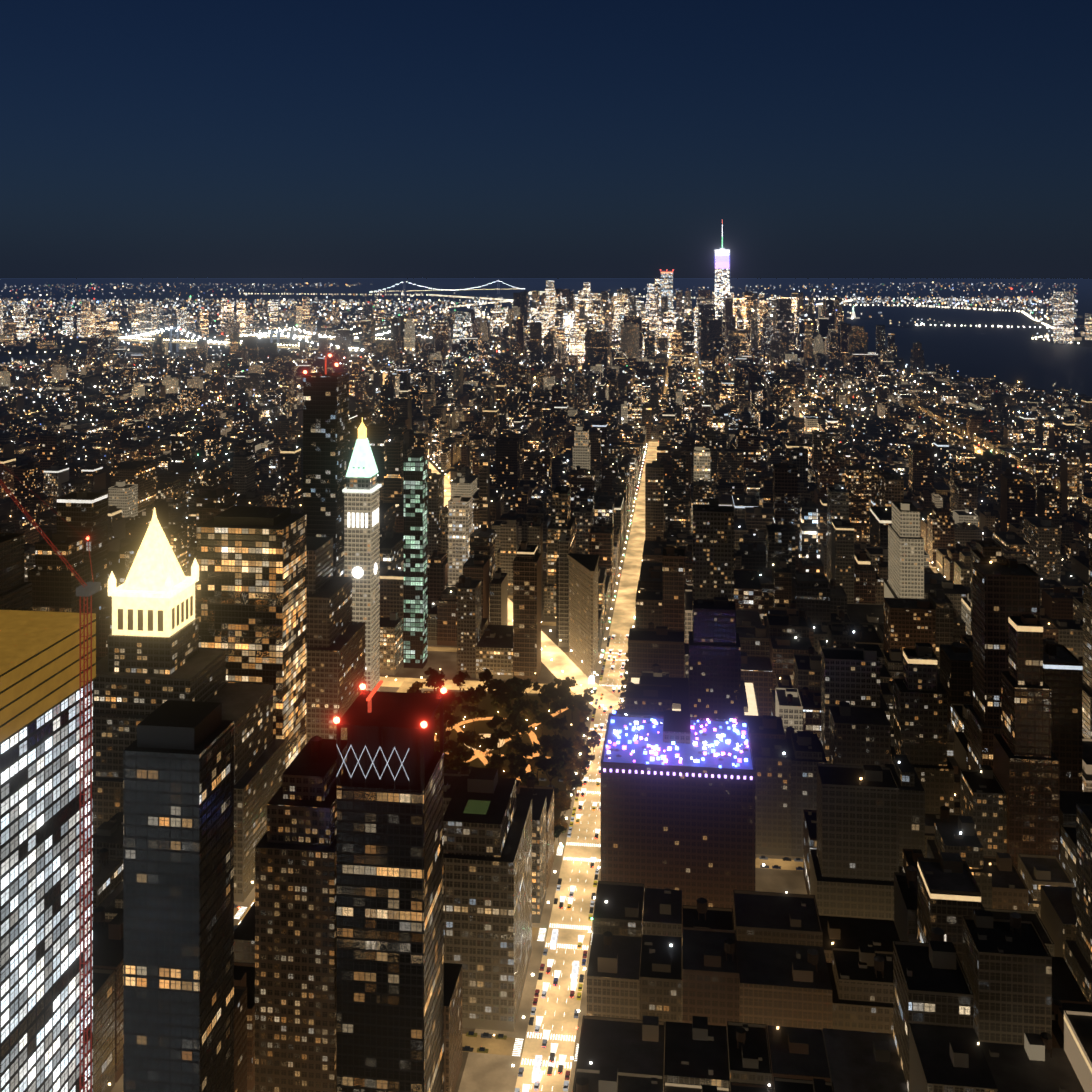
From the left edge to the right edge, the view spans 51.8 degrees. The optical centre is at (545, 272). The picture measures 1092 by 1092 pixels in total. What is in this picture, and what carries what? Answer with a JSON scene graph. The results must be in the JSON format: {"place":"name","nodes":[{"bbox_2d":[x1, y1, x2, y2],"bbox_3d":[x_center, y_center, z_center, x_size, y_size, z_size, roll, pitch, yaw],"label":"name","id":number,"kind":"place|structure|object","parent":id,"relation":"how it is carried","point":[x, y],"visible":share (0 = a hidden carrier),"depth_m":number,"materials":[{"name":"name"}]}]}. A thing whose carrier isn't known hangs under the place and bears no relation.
{"place":"outdoors","nodes":[
{"label":"outdoors","id":0,"kind":"place"},
{"bbox_2d":[423,691,585,841],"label":"park lawn and paths","id":1,"kind":"structure","parent":0,"point":[478,759],"depth_m":791.66,"materials":[{"name":"green plant"}]},
{"bbox_2d":[0,282,1084,1085],"bbox_3d":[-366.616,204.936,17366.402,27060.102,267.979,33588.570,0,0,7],"label":"distant lights","id":2,"kind":"object","parent":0,"point":[468,304],"visible":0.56,"depth_m":10068.03},
{"bbox_2d":[0,279,1091,489],"bbox_3d":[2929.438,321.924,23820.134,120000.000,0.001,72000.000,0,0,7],"label":"ground","id":3,"kind":"structure","parent":0,"point":[1083,288],"depth_m":16105.14,"materials":[{"name":"black"}]},
{"bbox_2d":[0,681,92,1091],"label":"facade","id":4,"kind":"structure","parent":3,"relation":"on","point":[40,904],"depth_m":287.10,"materials":[{"name":"white glass"}]},
{"bbox_2d":[119,327,362,351],"bbox_3d":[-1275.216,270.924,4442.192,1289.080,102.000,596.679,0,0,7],"label":"bridge","id":5,"kind":"structure","parent":3,"relation":"on","point":[170,342],"depth_m":4549.79,"materials":[{"name":"grey metal"}]},
{"bbox_2d":[240,328,390,346],"bbox_3d":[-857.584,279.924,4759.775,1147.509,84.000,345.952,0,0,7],"label":"bridge","id":6,"kind":"structure","parent":3,"relation":"on","point":[293,332],"depth_m":4840.61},
{"bbox_2d":[404,456,426,668],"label":"skyscraper","id":7,"kind":"structure","parent":3,"relation":"on","point":[415,561],"depth_m":916.67,"materials":[{"name":"teal glass"}]},
{"bbox_2d":[397,280,511,295],"bbox_3d":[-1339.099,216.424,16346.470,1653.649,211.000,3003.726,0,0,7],"label":"suspension bridge","id":8,"kind":"structure","parent":3,"relation":"on","point":[403,291],"depth_m":16435.70,"materials":[{"name":"grey metal"}]},
{"bbox_2d":[110,491,936,1091],"bbox_3d":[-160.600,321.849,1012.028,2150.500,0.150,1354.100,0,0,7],"label":"pavements","id":9,"kind":"structure","parent":3,"relation":"on","point":[486,1073],"depth_m":578.12,"materials":[{"name":"grey concrete"}]},
{"bbox_2d":[433,670,627,842],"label":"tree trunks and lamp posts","id":10,"kind":"object","parent":3,"relation":"on","point":[499,711],"visible":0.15,"depth_m":771.10,"materials":[{"name":"brown plant"}]},
{"bbox_2d":[407,651,627,838],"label":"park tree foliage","id":11,"kind":"object","parent":10,"relation":"on","point":[514,687],"visible":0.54,"depth_m":757.81,"materials":[{"name":"plant"}]},
{"bbox_2d":[0,269,1091,1091],"bbox_3d":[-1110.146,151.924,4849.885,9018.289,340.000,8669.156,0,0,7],"label":"city buildings","id":12,"kind":"structure","parent":3,"relation":"on","point":[378,939],"depth_m":635.86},
{"bbox_2d":[0,225,1091,1091],"bbox_3d":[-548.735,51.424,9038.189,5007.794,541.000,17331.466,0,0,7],"label":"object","id":13,"kind":"object","parent":3,"relation":"on","point":[46,661],"visible":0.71,"depth_m":562.20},
{"bbox_2d":[567,554,598,677],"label":"flatiron building","id":14,"kind":"structure","parent":3,"relation":"on","point":[583,607],"depth_m":910.26,"materials":[{"name":"beige stone"}]},
{"bbox_2d":[661,273,672,307],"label":"skyscraper","id":15,"kind":"structure","parent":3,"relation":"on","point":[667,284],"depth_m":4690.98,"materials":[{"name":"beige glass"}]},
{"bbox_2d":[0,282,1091,396],"bbox_3d":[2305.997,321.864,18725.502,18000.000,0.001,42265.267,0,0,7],"label":"water","id":16,"kind":"structure","parent":0,"point":[1010,353],"depth_m":5988.32,"materials":[{"name":"blue liquid"}]},
{"bbox_2d":[0,0,1091,278],"label":"sky","id":17,"kind":"structure","parent":0,"point":[140,139],"materials":[{"name":"blue"}]},
{"bbox_2d":[122,352,1055,1091],"bbox_3d":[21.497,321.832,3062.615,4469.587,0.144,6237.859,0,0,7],"label":"roads","id":18,"kind":"structure","parent":0,"point":[552,1006],"depth_m":626.32,"materials":[{"name":"grey asphalt"}]},
{"bbox_2d":[234,642,625,1090],"bbox_3d":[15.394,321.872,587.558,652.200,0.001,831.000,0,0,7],"label":"road markings","id":19,"kind":"object","parent":18,"relation":"on","point":[545,931],"visible":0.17,"depth_m":543.59,"materials":[{"name":"white paint"}]},
{"bbox_2d":[234,634,802,1091],"bbox_3d":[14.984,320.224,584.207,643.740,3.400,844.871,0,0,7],"label":"cars","id":20,"kind":"object","parent":18,"relation":"on","point":[536,1076],"visible":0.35,"depth_m":517.93,"materials":[{"name":"metal"}]},
{"bbox_2d":[844,318,883,319],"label":"island","id":21,"kind":"structure","parent":0,"point":[869,319],"depth_m":7789.82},
{"bbox_2d":[847,305,859,318],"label":"statue of liberty","id":22,"kind":"object","parent":21,"relation":"on","point":[853,315],"visible":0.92,"depth_m":7945.94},
{"bbox_2d":[873,325,957,327],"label":"island","id":23,"kind":"structure","parent":0,"point":[911,326],"depth_m":6770.58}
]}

